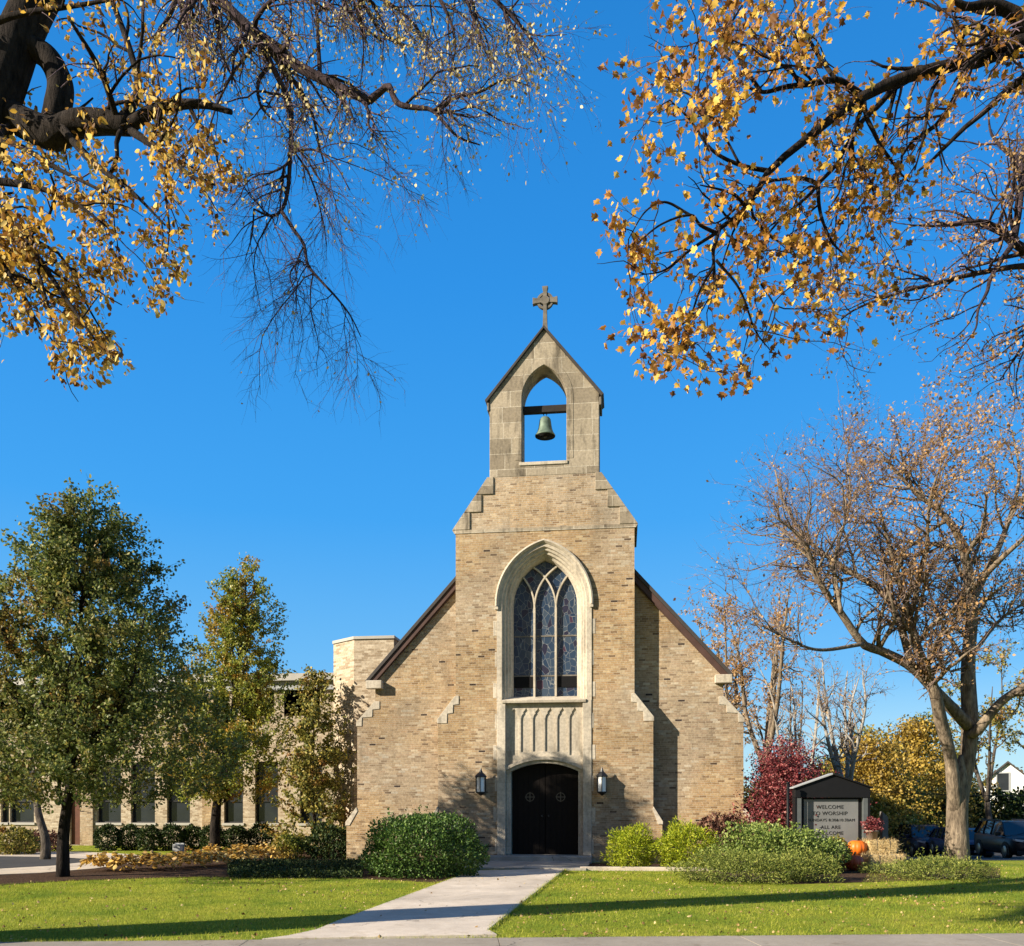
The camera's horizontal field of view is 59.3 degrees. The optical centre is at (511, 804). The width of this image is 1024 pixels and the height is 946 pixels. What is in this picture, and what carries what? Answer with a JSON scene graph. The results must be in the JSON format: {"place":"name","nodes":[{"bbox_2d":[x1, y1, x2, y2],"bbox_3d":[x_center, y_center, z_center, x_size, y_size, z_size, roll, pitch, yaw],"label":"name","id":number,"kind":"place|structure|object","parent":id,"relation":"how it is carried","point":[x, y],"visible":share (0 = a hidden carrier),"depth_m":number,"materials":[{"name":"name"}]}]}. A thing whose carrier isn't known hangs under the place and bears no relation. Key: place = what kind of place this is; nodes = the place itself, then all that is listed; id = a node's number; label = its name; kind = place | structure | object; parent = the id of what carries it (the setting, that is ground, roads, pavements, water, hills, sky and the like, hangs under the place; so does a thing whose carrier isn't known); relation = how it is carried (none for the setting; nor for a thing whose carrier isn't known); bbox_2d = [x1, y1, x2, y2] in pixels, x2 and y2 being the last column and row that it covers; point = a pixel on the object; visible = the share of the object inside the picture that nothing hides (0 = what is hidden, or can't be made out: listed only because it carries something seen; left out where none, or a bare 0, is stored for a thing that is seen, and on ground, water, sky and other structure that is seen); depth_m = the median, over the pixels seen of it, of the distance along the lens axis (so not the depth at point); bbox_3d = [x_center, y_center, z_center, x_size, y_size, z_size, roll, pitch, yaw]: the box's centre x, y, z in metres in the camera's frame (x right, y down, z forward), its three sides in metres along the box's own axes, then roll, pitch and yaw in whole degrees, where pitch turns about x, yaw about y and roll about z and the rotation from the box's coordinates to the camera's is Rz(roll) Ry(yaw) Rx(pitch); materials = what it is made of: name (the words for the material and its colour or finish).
{"place":"outdoors","nodes":[
{"label":"outdoors","id":0,"kind":"place"},
{"bbox_2d":[0,852,139,874],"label":"driveway","id":1,"kind":"structure","parent":0,"point":[40,869],"depth_m":24.29,"materials":[{"name":"concrete"}]},
{"bbox_2d":[0,856,82,868],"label":"driveway asphalt","id":2,"kind":"structure","parent":1,"relation":"on","point":[13,861],"depth_m":26.35,"materials":[{"name":"asphalt"}]},
{"bbox_2d":[0,845,1023,941],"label":"ground","id":3,"kind":"structure","parent":0,"point":[700,883],"depth_m":14.75,"materials":[{"name":"green plant"}]},
{"bbox_2d":[0,824,40,854],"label":"yellow shrub","id":4,"kind":"object","parent":3,"relation":"on","point":[17,844],"visible":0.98,"depth_m":30.27,"materials":[{"name":"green plant"}]},
{"bbox_2d":[0,700,50,858],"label":"leaning tree","id":5,"kind":"object","parent":3,"relation":"on","point":[45,851],"visible":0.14,"depth_m":27.48,"materials":[{"name":"grey plant"}]},
{"bbox_2d":[12,828,72,851],"bbox_3d":[-16.760,1.274,32.004,2.317,0.917,1.277,0,0,7],"label":"russet shrub","id":6,"kind":"object","parent":3,"relation":"on","point":[53,837],"visible":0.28,"depth_m":31.81,"materials":[{"name":"brown plant"}]},
{"bbox_2d":[92,823,121,850],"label":"clipped yew","id":7,"kind":"object","parent":3,"relation":"on","point":[104,830],"visible":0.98,"depth_m":33.00,"materials":[{"name":"green plant"}]},
{"bbox_2d":[0,0,250,400],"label":"elm tree","id":8,"kind":"object","parent":3,"relation":"on","point":[58,124],"visible":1,"depth_m":9.30,"materials":[{"name":"yellow plant"}]},
{"bbox_2d":[115,823,144,850],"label":"clipped yew","id":9,"kind":"object","parent":3,"relation":"on","point":[128,844],"visible":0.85,"depth_m":33.24,"materials":[{"name":"green plant"}]},
{"bbox_2d":[135,824,163,850],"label":"clipped yew","id":10,"kind":"object","parent":3,"relation":"on","point":[148,833],"visible":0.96,"depth_m":32.75,"materials":[{"name":"green plant"}]},
{"bbox_2d":[0,673,333,845],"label":"parish building","id":11,"kind":"structure","parent":3,"relation":"on","point":[244,812],"depth_m":36.92,"materials":[{"name":"brick"}]},
{"bbox_2d":[0,764,8,824],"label":"window","id":12,"kind":"structure","parent":11,"relation":"in","point":[5,813],"depth_m":38.06,"materials":[{"name":"black glass"}]},
{"bbox_2d":[8,766,34,824],"bbox_3d":[-20.576,-0.460,37.898,1.209,2.595,0.295,0,0,7],"label":"window","id":13,"kind":"structure","parent":11,"relation":"in","point":[27,817],"depth_m":37.99,"materials":[{"name":"black glass"}]},
{"bbox_2d":[72,790,79,843],"bbox_3d":[-18.202,0.520,37.654,0.427,2.260,0.070,0,0,7],"label":"door","id":14,"kind":"structure","parent":11,"relation":"in","point":[75,810],"depth_m":37.62,"materials":[{"name":"red wood"}]},
{"bbox_2d":[95,763,121,824],"bbox_3d":[-16.708,-0.460,37.423,1.181,2.595,0.295,0,0,7],"label":"window","id":15,"kind":"structure","parent":11,"relation":"in","point":[105,816],"depth_m":37.53,"materials":[{"name":"black glass"}]},
{"bbox_2d":[129,763,155,824],"bbox_3d":[-15.223,-0.460,37.240,1.171,2.595,0.295,0,0,7],"label":"window","id":16,"kind":"structure","parent":11,"relation":"in","point":[141,816],"depth_m":37.35,"materials":[{"name":"glass"}]},
{"bbox_2d":[165,764,190,824],"bbox_3d":[-13.688,-0.460,37.052,1.117,2.595,0.295,0,0,7],"label":"window","id":17,"kind":"structure","parent":11,"relation":"in","point":[179,814],"depth_m":37.16,"materials":[{"name":"glass"}]},
{"bbox_2d":[222,764,243,825],"bbox_3d":[-11.339,-0.460,36.763,0.931,2.595,0.295,0,0,7],"label":"window","id":18,"kind":"structure","parent":11,"relation":"in","point":[233,811],"depth_m":36.86,"materials":[{"name":"glass"}]},
{"bbox_2d":[253,762,278,825],"bbox_3d":[-9.948,-0.460,36.593,1.093,2.595,0.295,0,0,7],"label":"window","id":19,"kind":"structure","parent":11,"relation":"in","point":[264,813],"depth_m":36.70,"materials":[{"name":"black glass"}]},
{"bbox_2d":[298,764,321,825],"bbox_3d":[-8.092,-0.460,36.365,1.039,2.595,0.295,0,0,7],"label":"window","id":20,"kind":"structure","parent":11,"relation":"in","point":[303,813],"depth_m":36.45,"materials":[{"name":"glass"}]},
{"bbox_2d":[158,822,185,850],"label":"clipped yew","id":21,"kind":"object","parent":3,"relation":"on","point":[169,833],"visible":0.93,"depth_m":32.90,"materials":[{"name":"green plant"}]},
{"bbox_2d":[179,824,204,849],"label":"clipped yew","id":22,"kind":"object","parent":3,"relation":"on","point":[191,835],"visible":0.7,"depth_m":33.27,"materials":[{"name":"green plant"}]},
{"bbox_2d":[198,824,225,850],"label":"clipped yew","id":23,"kind":"object","parent":3,"relation":"on","point":[206,831],"visible":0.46,"depth_m":32.86,"materials":[{"name":"green plant"}]},
{"bbox_2d":[0,851,455,884],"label":"bed","id":24,"kind":"object","parent":3,"relation":"on","point":[214,868],"visible":0.22,"depth_m":21.63,"materials":[{"name":"brown soil"}]},
{"bbox_2d":[78,853,117,869],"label":"hosta","id":25,"kind":"object","parent":24,"relation":"on","point":[102,860],"visible":0.94,"depth_m":22.47,"materials":[{"name":"yellow plant"}]},
{"bbox_2d":[105,854,141,870],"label":"hosta","id":26,"kind":"object","parent":24,"relation":"on","point":[120,860],"visible":1,"depth_m":22.42,"materials":[{"name":"yellow plant"}]},
{"bbox_2d":[0,469,268,876],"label":"pear tree","id":27,"kind":"object","parent":24,"relation":"on","point":[75,686],"visible":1,"depth_m":20.11,"materials":[{"name":"green plant"}]},
{"bbox_2d":[133,850,166,865],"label":"hosta","id":28,"kind":"object","parent":24,"relation":"on","point":[152,853],"visible":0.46,"depth_m":23.59,"materials":[{"name":"yellow plant"}]},
{"bbox_2d":[144,853,179,868],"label":"hosta","id":29,"kind":"object","parent":24,"relation":"on","point":[167,858],"visible":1,"depth_m":22.81,"materials":[{"name":"yellow plant"}]},
{"bbox_2d":[173,852,206,867],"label":"hosta","id":30,"kind":"object","parent":24,"relation":"on","point":[196,857],"visible":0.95,"depth_m":23.56,"materials":[{"name":"yellow plant"}]},
{"bbox_2d":[201,850,233,863],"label":"hosta","id":31,"kind":"object","parent":24,"relation":"on","point":[211,854],"visible":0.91,"depth_m":24.27,"materials":[{"name":"yellow plant"}]},
{"bbox_2d":[223,848,258,861],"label":"hosta","id":32,"kind":"object","parent":24,"relation":"on","point":[249,854],"visible":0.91,"depth_m":25.11,"materials":[{"name":"yellow plant"}]},
{"bbox_2d":[253,845,280,858],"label":"hosta","id":33,"kind":"object","parent":24,"relation":"on","point":[273,853],"visible":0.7,"depth_m":26.92,"materials":[{"name":"yellow plant"}]},
{"bbox_2d":[268,831,310,858],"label":"orange shrub","id":34,"kind":"object","parent":24,"relation":"on","point":[292,842],"visible":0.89,"depth_m":27.85,"materials":[{"name":"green plant"}]},
{"bbox_2d":[226,857,363,878],"bbox_3d":[-5.725,1.585,23.027,3.806,0.275,5.928,0,0,-10],"label":"ground cover","id":35,"kind":"object","parent":24,"relation":"on","point":[310,867],"visible":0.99,"depth_m":21.68,"materials":[{"name":"green plant"}]},
{"bbox_2d":[260,664,356,850],"bbox_3d":[-6.648,-1.442,29.738,3.531,6.451,3.226,0,0,7],"label":"young tree","id":36,"kind":"object","parent":24,"relation":"on","point":[313,782],"visible":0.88,"depth_m":29.26,"materials":[{"name":"green plant"}]},
{"bbox_2d":[301,821,345,858],"bbox_3d":[-5.741,1.112,28.412,2.013,1.241,1.604,0,0,7],"label":"dark shrub","id":37,"kind":"object","parent":24,"relation":"on","point":[334,833],"visible":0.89,"depth_m":28.01,"materials":[{"name":"green plant"}]},
{"bbox_2d":[322,727,333,837],"bbox_3d":[-5.771,-0.749,31.583,2.013,5.063,2.082,0,0,-18],"label":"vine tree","id":38,"kind":"object","parent":24,"relation":"on","point":[332,802],"visible":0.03,"depth_m":31.32,"materials":[{"name":"green plant"}]},
{"bbox_2d":[358,804,489,879],"bbox_3d":[-2.058,0.844,21.195,3.179,1.762,2.501,0,0,7],"label":"round shrub","id":39,"kind":"object","parent":24,"relation":"on","point":[413,825],"visible":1,"depth_m":20.69,"materials":[{"name":"green plant"}]},
{"bbox_2d":[144,552,316,849],"bbox_3d":[-10.227,-3.651,31.857,6.102,10.865,5.858,0,0,26],"label":"pear tree","id":40,"kind":"object","parent":3,"relation":"on","point":[247,624],"visible":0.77,"depth_m":31.63,"materials":[{"name":"green plant"}]},
{"bbox_2d":[221,824,250,850],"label":"clipped yew","id":41,"kind":"object","parent":3,"relation":"on","point":[241,832],"visible":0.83,"depth_m":32.84,"materials":[{"name":"green plant"}]},
{"bbox_2d":[247,822,274,848],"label":"clipped yew","id":42,"kind":"object","parent":3,"relation":"on","point":[254,830],"visible":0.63,"depth_m":33.30,"materials":[{"name":"green plant"}]},
{"bbox_2d":[262,869,564,939],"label":"walkway","id":43,"kind":"structure","parent":3,"relation":"on","point":[463,905],"depth_m":14.01,"materials":[{"name":"concrete"}]},
{"bbox_2d":[1,864,1023,939],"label":"fallen leaves","id":44,"kind":"object","parent":3,"relation":"on","point":[380,936],"visible":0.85,"depth_m":15.17,"materials":[{"name":"brown plant"}]},
{"bbox_2d":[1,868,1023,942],"bbox_3d":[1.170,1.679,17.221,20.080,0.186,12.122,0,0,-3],"label":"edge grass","id":45,"kind":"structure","parent":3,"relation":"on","point":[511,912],"depth_m":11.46,"materials":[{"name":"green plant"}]},
{"bbox_2d":[443,860,589,870],"bbox_3d":[0.212,1.645,24.542,3.730,0.070,2.830,0,0,7],"label":"landing","id":46,"kind":"object","parent":3,"relation":"on","point":[518,865],"visible":0.69,"depth_m":23.95,"materials":[{"name":"concrete"}]},
{"bbox_2d":[490,854,591,862],"bbox_3d":[0.851,1.580,26.504,3.020,0.200,1.220,0,0,7],"label":"door step","id":47,"kind":"object","parent":3,"relation":"on","point":[544,857],"depth_m":25.95,"materials":[{"name":"concrete"}]},
{"bbox_2d":[332,286,753,862],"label":"church","id":48,"kind":"structure","parent":3,"relation":"on","point":[545,658],"depth_m":26.64,"materials":[{"name":"beige brick"}]},
{"bbox_2d":[475,768,486,795],"bbox_3d":[-0.913,-0.679,26.532,0.349,0.822,0.393,0,0,7],"label":"wall lantern","id":49,"kind":"object","parent":48,"relation":"attached to","point":[480,776],"depth_m":26.43,"materials":[{"name":"black metal"}]},
{"bbox_2d":[513,764,544,853],"bbox_3d":[0.503,0.123,27.021,0.982,2.705,0.119,0,0,7],"label":"door","id":50,"kind":"structure","parent":48,"relation":"in","point":[529,781],"depth_m":27.01,"materials":[{"name":"black paint"}]},
{"bbox_2d":[523,404,565,440],"bbox_3d":[0.993,-11.455,26.920,1.282,0.930,0.610,0,0,28],"label":"church bell","id":51,"kind":"object","parent":48,"relation":"hanging from","point":[545,432],"visible":0.98,"depth_m":26.83,"materials":[{"name":"green metal"}]},
{"bbox_2d":[514,562,576,696],"bbox_3d":[0.993,-5.239,26.921,1.900,4.118,0.138,0,0,7],"label":"window","id":52,"kind":"structure","parent":48,"relation":"in","point":[545,602],"depth_m":26.95,"materials":[{"name":"blue glass"}]},
{"bbox_2d":[546,764,577,853],"bbox_3d":[1.493,0.123,26.899,0.982,2.705,0.119,0,0,7],"label":"door","id":53,"kind":"structure","parent":48,"relation":"in","point":[561,781],"depth_m":26.89,"materials":[{"name":"black paint"}]},
{"bbox_2d":[596,767,607,795],"bbox_3d":[2.610,-0.679,26.099,0.349,0.822,0.393,0,0,7],"label":"wall lantern","id":54,"kind":"object","parent":48,"relation":"attached to","point":[601,776],"depth_m":25.99,"materials":[{"name":"black metal"}]},
{"bbox_2d":[678,586,765,745],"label":"bare tree","id":55,"kind":"object","parent":3,"relation":"on","point":[734,686],"visible":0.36,"depth_m":64.56,"materials":[{"name":"beige plant"}]},
{"bbox_2d":[692,570,830,846],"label":"bare tree","id":56,"kind":"object","parent":3,"relation":"on","point":[776,662],"visible":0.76,"depth_m":59.84,"materials":[{"name":"beige plant"}]},
{"bbox_2d":[740,661,812,771],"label":"bare tree","id":57,"kind":"object","parent":3,"relation":"on","point":[800,728],"visible":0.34,"depth_m":65.91,"materials":[{"name":"brown plant"}]},
{"bbox_2d":[589,863,999,883],"bbox_3d":[7.284,1.699,22.416,10.986,0.062,6.787,0,0,7],"label":"bed","id":58,"kind":"object","parent":3,"relation":"on","point":[849,876],"visible":0.2,"depth_m":21.00,"materials":[{"name":"brown soil"}]},
{"bbox_2d":[600,822,661,866],"bbox_3d":[3.140,1.083,23.601,1.711,1.348,1.568,0,0,7],"label":"lime shrub","id":59,"kind":"object","parent":58,"relation":"on","point":[629,840],"visible":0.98,"depth_m":23.39,"materials":[{"name":"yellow plant"}]},
{"bbox_2d":[580,866,707,870],"bbox_3d":[3.589,1.640,22.954,3.684,0.120,0.160,0,0,5],"label":"bed edging","id":60,"kind":"object","parent":58,"relation":"on","point":[596,868],"visible":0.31,"depth_m":22.92,"materials":[{"name":"concrete"}]},
{"bbox_2d":[651,815,720,866],"bbox_3d":[4.516,1.005,23.258,1.930,1.514,1.612,0,0,7],"label":"lime shrub","id":61,"kind":"object","parent":58,"relation":"on","point":[681,841],"visible":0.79,"depth_m":23.07,"materials":[{"name":"green plant"}]},
{"bbox_2d":[690,809,750,859],"bbox_3d":[5.840,0.902,25.168,1.972,1.573,1.122,0,0,-10],"label":"russet shrub","id":62,"kind":"object","parent":58,"relation":"on","point":[715,824],"visible":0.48,"depth_m":25.07,"materials":[{"name":"red plant"}]},
{"bbox_2d":[665,837,822,884],"bbox_3d":[5.081,1.195,19.752,3.457,1.082,2.011,0,0,7],"label":"spreading juniper","id":63,"kind":"object","parent":58,"relation":"on","point":[742,877],"visible":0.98,"depth_m":19.47,"materials":[{"name":"green plant"}]},
{"bbox_2d":[697,816,852,874],"bbox_3d":[6.567,1.008,22.347,3.280,1.462,2.869,0,0,42],"label":"leafy shrub","id":64,"kind":"object","parent":58,"relation":"on","point":[784,837],"visible":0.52,"depth_m":22.03,"materials":[{"name":"green plant"}]},
{"bbox_2d":[786,782,789,845],"bbox_3d":[7.360,0.575,24.000,0.100,2.410,0.095,0,0,7],"label":"marker pole","id":65,"kind":"object","parent":58,"relation":"on","point":[788,804],"visible":0.78,"depth_m":23.97,"materials":[{"name":"metal"}]},
{"bbox_2d":[753,845,845,882],"bbox_3d":[6.322,1.303,19.935,2.048,0.828,1.672,0,0,7],"label":"spreading juniper","id":66,"kind":"object","parent":58,"relation":"on","point":[819,857],"visible":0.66,"depth_m":19.66,"materials":[{"name":"green plant"}]},
{"bbox_2d":[790,773,872,853],"bbox_3d":[8.616,0.411,24.330,2.080,2.538,0.500,0,0,6],"label":"church sign","id":67,"kind":"object","parent":58,"relation":"on","point":[837,799],"visible":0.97,"depth_m":24.22,"materials":[{"name":"black paint"}]},
{"bbox_2d":[825,834,852,870],"bbox_3d":[8.151,1.216,22.692,0.824,0.992,0.740,0,0,7],"label":"yellow mum","id":68,"kind":"object","parent":58,"relation":"on","point":[842,840],"visible":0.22,"depth_m":22.55,"materials":[{"name":"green plant"}]},
{"bbox_2d":[844,852,864,870],"bbox_3d":[8.702,1.427,22.900,0.490,0.483,0.500,0,0,7],"label":"pumpkin","id":69,"kind":"object","parent":58,"relation":"on","point":[855,861],"visible":0.68,"depth_m":22.71,"materials":[{"name":"food"}]},
{"bbox_2d":[859,850,906,869],"bbox_3d":[9.567,1.464,23.195,1.288,0.662,0.760,0,0,-6],"label":"straw bale","id":70,"kind":"object","parent":58,"relation":"on","point":[868,858],"visible":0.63,"depth_m":22.97},
{"bbox_2d":[861,836,902,853],"bbox_3d":[9.704,1.086,23.749,1.078,0.650,0.712,0,0,-2],"label":"straw bale","id":71,"kind":"object","parent":70,"relation":"on","point":[886,845],"visible":0.87,"depth_m":23.54},
{"bbox_2d":[860,815,883,839],"bbox_3d":[9.494,0.595,23.733,0.581,0.650,0.623,0,0,7],"label":"flower pot","id":72,"kind":"object","parent":71,"relation":"on","point":[872,833],"visible":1,"depth_m":23.65,"materials":[{"name":"pink plastic"}]},
{"bbox_2d":[853,855,933,874],"bbox_3d":[9.311,1.460,21.928,2.042,0.515,1.204,0,0,7],"label":"spreading juniper","id":73,"kind":"object","parent":58,"relation":"on","point":[866,867],"visible":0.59,"depth_m":21.89,"materials":[{"name":"green plant"}]},
{"bbox_2d":[883,847,996,881],"bbox_3d":[9.674,1.317,20.420,2.454,0.801,1.788,0,0,7],"label":"spreading juniper","id":74,"kind":"object","parent":58,"relation":"on","point":[935,874],"visible":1,"depth_m":20.20,"materials":[{"name":"green plant"}]},
{"bbox_2d":[720,733,876,857],"bbox_3d":[8.338,-0.173,26.509,5.004,3.917,5.729,0,0,7],"label":"red maple","id":75,"kind":"object","parent":3,"relation":"on","point":[784,770],"visible":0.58,"depth_m":25.84,"materials":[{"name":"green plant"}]},
{"bbox_2d":[591,0,1023,400],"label":"maple tree","id":76,"kind":"object","parent":3,"relation":"on","point":[997,47],"visible":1,"depth_m":8.35,"materials":[{"name":"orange plant"}]},
{"bbox_2d":[805,749,861,814],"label":"green gold tree","id":77,"kind":"object","parent":3,"relation":"on","point":[822,765],"depth_m":61.74,"materials":[{"name":"yellow plant"}]},
{"bbox_2d":[795,642,896,779],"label":"bare tree","id":78,"kind":"object","parent":3,"relation":"on","point":[850,762],"visible":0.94,"depth_m":43.44,"materials":[{"name":"brown plant"}]},
{"bbox_2d":[673,350,1023,860],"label":"honey locust tree","id":79,"kind":"object","parent":3,"relation":"on","point":[966,608],"visible":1,"depth_m":26.79,"materials":[{"name":"beige plant"}]},
{"bbox_2d":[861,780,925,838],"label":"dark shrub tree","id":80,"kind":"object","parent":3,"relation":"on","point":[914,802],"visible":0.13,"depth_m":55.22,"materials":[{"name":"green plant"}]},
{"bbox_2d":[771,851,1023,859],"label":"parking lot","id":81,"kind":"structure","parent":3,"relation":"on","point":[997,856],"depth_m":42.79,"materials":[{"name":"asphalt"}]},
{"bbox_2d":[737,640,843,780],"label":"bare tree","id":82,"kind":"object","parent":81,"relation":"on","point":[794,736],"visible":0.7,"depth_m":58.46,"materials":[{"name":"brown plant"}]},
{"bbox_2d":[820,724,945,854],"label":"golden tree","id":83,"kind":"object","parent":81,"relation":"on","point":[870,773],"visible":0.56,"depth_m":53.03,"materials":[{"name":"yellow plant"}]},
{"bbox_2d":[893,823,943,856],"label":"parked car","id":84,"kind":"object","parent":81,"relation":"on","point":[916,837],"visible":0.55,"depth_m":49.64,"materials":[{"name":"blue paint"}]},
{"bbox_2d":[872,707,1014,827],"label":"golden tree","id":85,"kind":"object","parent":81,"relation":"on","point":[916,731],"visible":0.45,"depth_m":58.84,"materials":[{"name":"yellow plant"}]},
{"bbox_2d":[928,827,993,856],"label":"parked car","id":86,"kind":"object","parent":81,"relation":"on","point":[937,837],"visible":0.32,"depth_m":46.27,"materials":[{"name":"blue paint"}]},
{"bbox_2d":[940,638,1023,856],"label":"roadside tree","id":87,"kind":"object","parent":81,"relation":"on","point":[998,719],"visible":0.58,"depth_m":48.00,"materials":[{"name":"grey plant"}]},
{"bbox_2d":[974,819,1023,857],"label":"parked car","id":88,"kind":"object","parent":81,"relation":"on","point":[1005,838],"visible":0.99,"depth_m":39.96,"materials":[{"name":"blue paint"}]},
{"bbox_2d":[975,782,1023,821],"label":"evergreen shrub","id":89,"kind":"object","parent":81,"relation":"on","point":[1009,808],"visible":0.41,"depth_m":60.42,"materials":[{"name":"green plant"}]},
{"bbox_2d":[1000,669,1023,754],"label":"roadside tree","id":90,"kind":"object","parent":81,"relation":"on","point":[1014,740],"visible":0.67,"depth_m":52.62,"materials":[{"name":"yellow plant"}]},
{"bbox_2d":[795,59,1023,437],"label":"bare limbed tree","id":91,"kind":"object","parent":3,"relation":"on","point":[1011,238],"visible":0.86,"depth_m":14.86,"materials":[{"name":"brown plant"}]},
{"bbox_2d":[968,789,996,827],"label":"evergreen shrub","id":92,"kind":"object","parent":3,"relation":"on","point":[977,799],"visible":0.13,"depth_m":61.32,"materials":[{"name":"green plant"}]},
{"bbox_2d":[0,933,1023,945],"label":"sidewalk","id":93,"kind":"structure","parent":0,"point":[997,939],"depth_m":10.88,"materials":[{"name":"grey concrete"}]},
{"bbox_2d":[0,0,1023,796],"label":"sky","id":94,"kind":"structure","parent":0,"point":[351,525],"materials":[{"name":"blue"}]},
{"bbox_2d":[880,812,887,838],"bbox_3d":[10.540,0.933,25.500,0.180,1.494,0.140,0,0,-10],"label":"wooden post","id":95,"kind":"object","parent":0,"point":[884,818],"visible":0.46,"depth_m":25.43,"materials":[{"name":"wood"}]},
{"bbox_2d":[975,761,1023,810],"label":"white house","id":96,"kind":"structure","parent":0,"point":[1008,776],"depth_m":79.93,"materials":[{"name":"paint"}]},
{"bbox_2d":[996,772,1009,790],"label":"window","id":97,"kind":"structure","parent":96,"relation":"in","point":[1003,778],"depth_m":80.08,"materials":[{"name":"grey glass"}]},
{"bbox_3d":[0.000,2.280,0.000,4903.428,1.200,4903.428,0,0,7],"label":"terrain","id":98,"kind":"structure","parent":0,"visible":0},
{"bbox_2d":[743,764,1023,824],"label":"distant woods","id":99,"kind":"object","parent":98,"relation":"on","point":[744,789],"depth_m":110.54,"materials":[{"name":"brown plant"}]},
{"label":"pavement bed","id":100,"kind":"structure","parent":0,"visible":0},
{"bbox_2d":[71,0,615,431],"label":"fine twigged tree","id":101,"kind":"object","parent":100,"relation":"on","point":[266,46],"visible":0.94,"depth_m":12.43,"materials":[{"name":"brown plant"}]},
{"bbox_3d":[8.932,1.499,23.904,0.916,0.601,0.796,0,0,6],"label":"straw bale","id":102,"kind":"object","parent":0,"visible":0},
{"bbox_2d":[848,837,867,855],"bbox_3d":[9.085,1.091,23.700,0.510,0.488,0.520,0,0,7],"label":"pumpkin","id":103,"kind":"object","parent":102,"relation":"on","point":[857,846],"visible":0.73,"depth_m":23.50,"materials":[{"name":"food"}]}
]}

